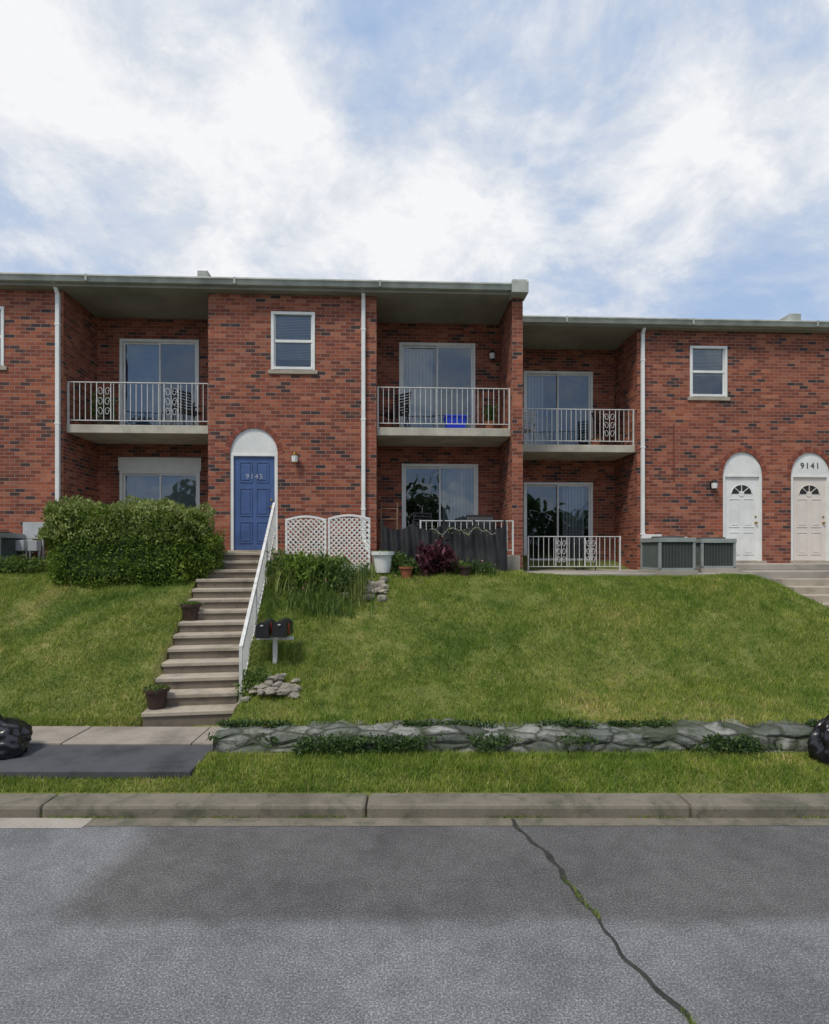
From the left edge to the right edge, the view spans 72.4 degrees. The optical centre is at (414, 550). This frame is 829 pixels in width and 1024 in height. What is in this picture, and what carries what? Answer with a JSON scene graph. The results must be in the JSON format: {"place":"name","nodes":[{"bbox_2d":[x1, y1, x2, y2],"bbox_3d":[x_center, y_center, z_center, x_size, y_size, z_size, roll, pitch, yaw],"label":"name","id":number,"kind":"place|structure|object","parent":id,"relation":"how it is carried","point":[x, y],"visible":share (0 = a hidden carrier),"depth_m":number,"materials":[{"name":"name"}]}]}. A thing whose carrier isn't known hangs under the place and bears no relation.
{"place":"outdoors","nodes":[
{"label":"outdoors","id":0,"kind":"place"},
{"bbox_2d":[29,726,219,744],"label":"sidewalk","id":1,"kind":"structure","parent":0,"point":[65,735],"depth_m":6.90,"materials":[{"name":"concrete"}]},
{"bbox_2d":[380,502,397,529],"bbox_3d":[-0.565,-0.500,12.726,0.390,1.200,0.240,0,0,0],"label":"wooden rack","id":2,"kind":"object","parent":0,"point":[381,509],"visible":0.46,"depth_m":12.61,"materials":[{"name":"brown wood"}]},
{"bbox_2d":[0,826,828,1023],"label":"road","id":3,"kind":"structure","parent":0,"point":[326,924],"depth_m":3.78,"materials":[{"name":"grey asphalt"}]},
{"bbox_2d":[0,818,828,827],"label":"gutter pan","id":4,"kind":"object","parent":3,"relation":"on","point":[43,822],"visible":1,"depth_m":5.21,"materials":[{"name":"concrete"}]},
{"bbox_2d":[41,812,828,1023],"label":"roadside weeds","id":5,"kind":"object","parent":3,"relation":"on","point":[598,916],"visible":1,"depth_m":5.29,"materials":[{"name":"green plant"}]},
{"bbox_2d":[511,819,693,1023],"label":"road crack","id":6,"kind":"object","parent":3,"relation":"on","point":[562,873],"visible":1,"depth_m":3.68,"materials":[{"name":"black asphalt"}]},
{"bbox_2d":[0,547,828,797],"bbox_3d":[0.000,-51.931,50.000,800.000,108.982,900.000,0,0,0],"label":"ground","id":7,"kind":"structure","parent":0,"point":[158,668],"depth_m":8.31,"materials":[{"name":"green plant"}]},
{"bbox_2d":[0,714,32,759],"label":"trash bag","id":8,"kind":"object","parent":7,"relation":"on","point":[15,736],"visible":0.98,"depth_m":6.22,"materials":[{"name":"black plastic"}]},
{"bbox_2d":[0,551,50,573],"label":"groundcover","id":9,"kind":"object","parent":7,"relation":"on","point":[16,563],"visible":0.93,"depth_m":11.05,"materials":[{"name":"green plant"}]},
{"bbox_2d":[0,745,212,778],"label":"asphalt walk strip","id":10,"kind":"object","parent":7,"relation":"on","point":[113,761],"visible":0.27,"depth_m":6.09,"materials":[{"name":"grey asphalt"}]},
{"bbox_2d":[32,494,216,587],"bbox_3d":[-5.316,-0.165,10.553,3.145,1.817,1.384,0,0,0],"label":"hedge","id":11,"kind":"object","parent":7,"relation":"on","point":[104,543],"visible":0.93,"depth_m":10.07,"materials":[{"name":"green plant"}]},
{"bbox_2d":[141,552,260,726],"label":"concrete stairs","id":12,"kind":"structure","parent":7,"relation":"on","point":[200,674],"depth_m":8.51,"materials":[{"name":"beige concrete"}]},
{"bbox_2d":[143,683,170,709],"bbox_3d":[-3.426,1.928,7.521,0.338,0.322,0.379,0,0,0],"label":"flower pot","id":13,"kind":"object","parent":12,"relation":"on","point":[156,696],"visible":1,"depth_m":7.45,"materials":[{"name":"ceramic"}]},
{"bbox_2d":[180,600,202,620],"bbox_3d":[-3.671,0.975,9.323,0.383,0.326,0.347,0,0,0],"label":"flower pot","id":14,"kind":"object","parent":12,"relation":"on","point":[190,609],"visible":1,"depth_m":9.22,"materials":[{"name":"ceramic"}]},
{"bbox_2d":[239,502,275,697],"bbox_3d":[-2.636,0.639,9.740,0.055,3.300,4.194,0,0,-8],"label":"stair railing","id":15,"kind":"object","parent":12,"relation":"on","point":[248,633],"visible":0.92,"depth_m":9.04,"materials":[{"name":"white metal"}]},
{"bbox_2d":[185,522,227,578],"bbox_3d":[-3.962,0.092,10.614,0.844,1.249,1.017,0,0,0],"label":"shrub","id":16,"kind":"object","parent":7,"relation":"on","point":[210,556],"visible":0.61,"depth_m":10.36,"materials":[{"name":"green plant"}]},
{"bbox_2d":[233,664,271,695],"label":"shrub","id":17,"kind":"object","parent":7,"relation":"on","point":[254,678],"visible":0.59,"depth_m":7.67,"materials":[{"name":"green plant"}]},
{"bbox_2d":[0,270,528,572],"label":"brick townhouse","id":18,"kind":"structure","parent":7,"relation":"on","point":[292,385],"depth_m":12.35,"materials":[{"name":"brick"}]},
{"bbox_2d":[0,306,3,365],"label":"window frame","id":19,"kind":"structure","parent":18,"relation":"in","point":[1,307],"depth_m":12.00,"materials":[{"name":"white paint"}]},
{"bbox_2d":[0,532,24,560],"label":"air conditioner","id":20,"kind":"object","parent":18,"relation":"on","point":[8,542],"visible":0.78,"depth_m":11.45,"materials":[{"name":"metal"}]},
{"bbox_2d":[94,413,112,424],"bbox_3d":[-6.892,-2.875,12.600,0.427,0.310,0.377,0,0,0],"label":"flower pot","id":21,"kind":"object","parent":18,"relation":"on","point":[103,422],"visible":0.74,"depth_m":12.48,"materials":[{"name":"ceramic"}]},
{"bbox_2d":[87,391,117,422],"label":"potted plant","id":22,"kind":"object","parent":21,"relation":"in","point":[106,405],"visible":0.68,"depth_m":12.52,"materials":[{"name":"green plant"}]},
{"bbox_2d":[172,389,205,425],"bbox_3d":[-5.166,-3.210,12.909,0.608,0.986,0.546,0,0,38],"label":"patio chair","id":23,"kind":"object","parent":18,"relation":"on","point":[193,412],"visible":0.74,"depth_m":12.93,"materials":[{"name":"black paint"}]},
{"bbox_2d":[234,456,274,549],"bbox_3d":[-3.475,-1.035,12.306,0.880,2.030,0.095,0,0,-2],"label":"front door","id":24,"kind":"structure","parent":18,"relation":"in","point":[254,498],"depth_m":12.30,"materials":[{"name":"blue paint"}]},
{"bbox_2d":[271,311,314,369],"bbox_3d":[-2.633,-4.550,12.310,0.941,1.260,0.130,0,0,-2],"label":"window frame","id":25,"kind":"structure","parent":18,"relation":"in","point":[273,313],"depth_m":12.28,"materials":[{"name":"white paint"}]},
{"bbox_2d":[379,392,411,427],"bbox_3d":[-0.447,-3.210,13.119,0.546,0.986,0.608,0,0,40],"label":"patio chair","id":26,"kind":"object","parent":18,"relation":"on","point":[394,413],"visible":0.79,"depth_m":13.18,"materials":[{"name":"black paint"}]},
{"bbox_2d":[413,512,434,529],"bbox_3d":[0.312,-0.390,12.760,0.546,0.986,0.608,0,0,-29],"label":"patio chair","id":27,"kind":"object","parent":18,"relation":"on","point":[423,522],"visible":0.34,"depth_m":12.97,"materials":[{"name":"black paint"}]},
{"bbox_2d":[443,415,466,427],"bbox_3d":[0.927,-2.890,12.941,0.520,0.340,0.400,0,0,-6],"label":"storage bin","id":28,"kind":"object","parent":18,"relation":"on","point":[454,418],"visible":0.57,"depth_m":12.77,"materials":[{"name":"blue plastic"}]},
{"bbox_2d":[456,515,493,529],"bbox_3d":[1.354,-0.360,12.915,0.850,0.920,0.400,0,0,0],"label":"barbecue grill","id":29,"kind":"object","parent":18,"relation":"on","point":[488,525],"visible":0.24,"depth_m":12.74,"materials":[{"name":"black paint"}]},
{"bbox_2d":[484,420,495,427],"bbox_3d":[1.714,-2.861,12.969,0.311,0.282,0.314,0,0,0],"label":"flower pot","id":30,"kind":"object","parent":18,"relation":"on","point":[490,426],"visible":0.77,"depth_m":12.88,"materials":[{"name":"ceramic"}]},
{"bbox_2d":[482,402,497,421],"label":"potted plant","id":31,"kind":"object","parent":30,"relation":"in","point":[490,412],"visible":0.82,"depth_m":12.92,"materials":[{"name":"green plant"}]},
{"bbox_2d":[236,673,301,704],"bbox_3d":[-1.947,1.877,7.604,0.855,0.369,0.653,0,0,-16],"label":"rock pile","id":32,"kind":"object","parent":7,"relation":"on","point":[269,686],"visible":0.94,"depth_m":7.52,"materials":[{"name":"stone"}]},
{"bbox_2d":[255,618,293,663],"bbox_3d":[-2.040,1.419,8.290,0.540,0.838,0.520,0,0,0],"label":"mailbox","id":33,"kind":"object","parent":7,"relation":"on","point":[272,629],"visible":0.97,"depth_m":8.12,"materials":[{"name":"black metal"}]},
{"bbox_2d":[264,548,305,583],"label":"shrub","id":34,"kind":"object","parent":7,"relation":"on","point":[276,560],"visible":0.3,"depth_m":10.22,"materials":[{"name":"green plant"}]},
{"bbox_2d":[276,550,329,589],"bbox_3d":[-1.966,0.349,10.150,0.986,0.779,0.878,0,0,0],"label":"shrub","id":35,"kind":"object","parent":7,"relation":"on","point":[296,564],"visible":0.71,"depth_m":9.96,"materials":[{"name":"green plant"}]},
{"bbox_2d":[241,542,378,593],"bbox_3d":[-1.904,0.381,10.217,2.395,1.199,1.456,0,0,-25],"label":"daylily clump","id":36,"kind":"object","parent":7,"relation":"on","point":[275,582],"visible":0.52,"depth_m":9.96,"materials":[{"name":"green plant"}]},
{"bbox_2d":[258,578,391,627],"bbox_3d":[-1.809,0.833,9.630,2.879,0.986,1.429,0,0,0],"label":"daylily clump","id":37,"kind":"object","parent":7,"relation":"on","point":[331,601],"visible":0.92,"depth_m":9.52,"materials":[{"name":"green plant"}]},
{"bbox_2d":[285,514,370,571],"bbox_3d":[-1.690,-0.150,11.038,1.678,1.119,0.094,0,0,0],"label":"lattice fence","id":38,"kind":"object","parent":7,"relation":"on","point":[325,522],"visible":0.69,"depth_m":11.01,"materials":[{"name":"white paint"}]},
{"bbox_2d":[307,549,350,590],"bbox_3d":[-1.528,0.332,10.100,0.791,0.760,0.803,0,0,0],"label":"shrub","id":39,"kind":"object","parent":7,"relation":"on","point":[328,570],"visible":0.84,"depth_m":9.93,"materials":[{"name":"green plant"}]},
{"bbox_2d":[330,560,374,594],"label":"shrub","id":40,"kind":"object","parent":7,"relation":"on","point":[342,581],"visible":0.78,"depth_m":9.83,"materials":[{"name":"green plant"}]},
{"bbox_2d":[337,555,374,608],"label":"ornamental grass","id":41,"kind":"object","parent":7,"relation":"on","point":[356,593],"depth_m":9.70,"materials":[{"name":"green plant"}]},
{"bbox_2d":[330,576,388,602],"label":"garden rocks","id":42,"kind":"object","parent":7,"relation":"on","point":[381,583],"visible":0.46,"depth_m":9.91,"materials":[{"name":"stone"}]},
{"bbox_2d":[371,549,393,572],"bbox_3d":[-0.600,0.186,10.752,0.440,0.450,0.470,0,0,0],"label":"white planter","id":43,"kind":"object","parent":7,"relation":"on","point":[382,560],"visible":1,"depth_m":10.61,"materials":[{"name":"paint"}]},
{"bbox_2d":[390,550,406,573],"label":"shrub","id":44,"kind":"object","parent":7,"relation":"on","point":[396,560],"visible":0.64,"depth_m":10.78,"materials":[{"name":"green plant"}]},
{"bbox_2d":[399,564,414,578],"bbox_3d":[-0.133,0.374,10.609,0.309,0.280,0.313,0,0,23],"label":"flower pot","id":45,"kind":"object","parent":7,"relation":"on","point":[406,570],"visible":0.99,"depth_m":10.51,"materials":[{"name":"ceramic"}]},
{"bbox_2d":[396,555,421,576],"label":"potted plant","id":46,"kind":"object","parent":7,"relation":"on","point":[410,561],"visible":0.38,"depth_m":10.67,"materials":[{"name":"green plant"}]},
{"bbox_2d":[0,793,828,817],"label":"curb","id":47,"kind":"structure","parent":7,"relation":"on","point":[395,805],"depth_m":5.32,"materials":[{"name":"concrete"}]},
{"bbox_2d":[365,561,499,578],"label":"border plants","id":48,"kind":"object","parent":7,"relation":"on","point":[486,572],"visible":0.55,"depth_m":10.64,"materials":[{"name":"green plant"}]},
{"bbox_2d":[414,537,460,577],"bbox_3d":[0.409,0.142,10.735,0.998,0.857,0.862,0,0,0],"label":"purple leaf plant","id":49,"kind":"object","parent":7,"relation":"on","point":[433,557],"visible":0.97,"depth_m":10.54,"materials":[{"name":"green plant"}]},
{"bbox_2d":[380,520,507,572],"bbox_3d":[0.585,-0.035,11.257,2.530,1.170,0.347,0,0,0],"label":"patio screen fence","id":50,"kind":"object","parent":7,"relation":"on","point":[475,541],"visible":0.69,"depth_m":11.27,"materials":[{"name":"black fabric"}]},
{"bbox_2d":[450,557,471,574],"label":"shrub","id":51,"kind":"object","parent":7,"relation":"on","point":[459,562],"visible":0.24,"depth_m":10.75,"materials":[{"name":"green plant"}]},
{"bbox_2d":[457,562,473,576],"bbox_3d":[0.945,0.348,10.602,0.270,0.266,0.289,0,0,-27],"label":"flower pot","id":52,"kind":"object","parent":7,"relation":"on","point":[465,569],"visible":1,"depth_m":10.52,"materials":[{"name":"ceramic"}]},
{"bbox_2d":[467,558,496,575],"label":"shrub","id":53,"kind":"object","parent":7,"relation":"on","point":[481,566],"visible":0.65,"depth_m":10.71,"materials":[{"name":"green plant"}]},
{"bbox_2d":[502,532,508,570],"bbox_3d":[1.750,0.045,10.900,0.129,0.816,0.015,0,0,0],"label":"shepherd hook","id":54,"kind":"object","parent":7,"relation":"on","point":[505,550],"visible":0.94,"depth_m":10.89,"materials":[{"name":"black paint"}]},
{"bbox_2d":[203,749,812,759],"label":"wall base weeds","id":55,"kind":"object","parent":7,"relation":"on","point":[539,755],"depth_m":6.25,"materials":[{"name":"green plant"}]},
{"bbox_2d":[213,718,819,753],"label":"stone retaining wall","id":56,"kind":"structure","parent":7,"relation":"on","point":[683,734],"depth_m":6.45,"materials":[{"name":"grey stone"}]},
{"bbox_2d":[206,717,821,757],"bbox_3d":[2.975,2.167,6.481,10.653,0.407,0.611,0,0,0],"label":"weeds groundcover","id":57,"kind":"object","parent":56,"relation":"on","point":[499,742],"visible":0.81,"depth_m":6.35,"materials":[{"name":"green plant"}]},
{"bbox_2d":[523,313,828,606],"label":"brick townhouse","id":58,"kind":"structure","parent":7,"relation":"on","point":[724,423],"depth_m":13.89,"materials":[{"name":"brick"}]},
{"bbox_2d":[523,411,535,443],"bbox_3d":[2.741,-3.070,14.266,0.546,0.986,0.608,0,0,23],"label":"patio chair","id":59,"kind":"object","parent":58,"relation":"on","point":[529,430],"visible":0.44,"depth_m":14.36,"materials":[{"name":"white metal"}]},
{"bbox_2d":[563,529,595,570],"bbox_3d":[3.938,-0.030,13.571,0.546,0.986,0.608,0,0,-17],"label":"patio chair","id":60,"kind":"object","parent":58,"relation":"on","point":[576,550],"visible":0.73,"depth_m":13.72,"materials":[{"name":"black paint"}]},
{"bbox_2d":[591,438,600,444],"bbox_3d":[4.573,-2.720,14.322,0.293,0.280,0.376,0,0,0],"label":"flower pot","id":61,"kind":"object","parent":58,"relation":"on","point":[596,443],"visible":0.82,"depth_m":14.20,"materials":[{"name":"ceramic"}]},
{"bbox_2d":[591,413,623,444],"bbox_3d":[4.934,-3.070,14.509,0.546,0.986,0.608,0,0,-34],"label":"patio chair","id":62,"kind":"object","parent":58,"relation":"on","point":[600,433],"visible":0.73,"depth_m":14.56,"materials":[{"name":"black paint"}]},
{"bbox_2d":[638,536,697,575],"bbox_3d":[5.330,0.103,11.950,0.840,0.813,0.880,0,0,-5],"label":"air conditioner","id":63,"kind":"object","parent":58,"relation":"on","point":[669,555],"visible":0.99,"depth_m":11.60,"materials":[{"name":"metal"}]},
{"bbox_2d":[690,346,726,396],"bbox_3d":[7.163,-4.370,13.838,0.929,1.240,0.130,0,0,-2],"label":"window frame","id":64,"kind":"structure","parent":58,"relation":"in","point":[724,348],"depth_m":13.81,"materials":[{"name":"white paint"}]},
{"bbox_2d":[696,537,738,572],"bbox_3d":[6.450,0.093,12.350,0.780,0.773,0.820,0,0,2],"label":"air conditioner","id":65,"kind":"object","parent":58,"relation":"on","point":[715,554],"visible":0.81,"depth_m":12.01,"materials":[{"name":"metal"}]},
{"bbox_2d":[725,477,757,560],"bbox_3d":[8.022,-0.785,13.908,0.856,2.050,0.095,0,0,-3],"label":"front door","id":66,"kind":"structure","parent":58,"relation":"in","point":[741,493],"depth_m":13.91,"materials":[{"name":"white paint"}]},
{"bbox_2d":[793,477,825,560],"bbox_3d":[9.733,-0.785,13.983,0.860,2.050,0.095,0,0,-3],"label":"front door","id":67,"kind":"structure","parent":58,"relation":"in","point":[809,494],"depth_m":13.98,"materials":[{"name":"white paint"}]},
{"bbox_2d":[807,714,828,766],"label":"trash bag","id":68,"kind":"object","parent":7,"relation":"on","point":[818,744],"visible":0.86,"depth_m":6.09,"materials":[{"name":"black plastic"}]},
{"bbox_2d":[0,0,828,320],"label":"sky","id":69,"kind":"structure","parent":0,"point":[614,158],"materials":[{"name":"white"}]}
]}

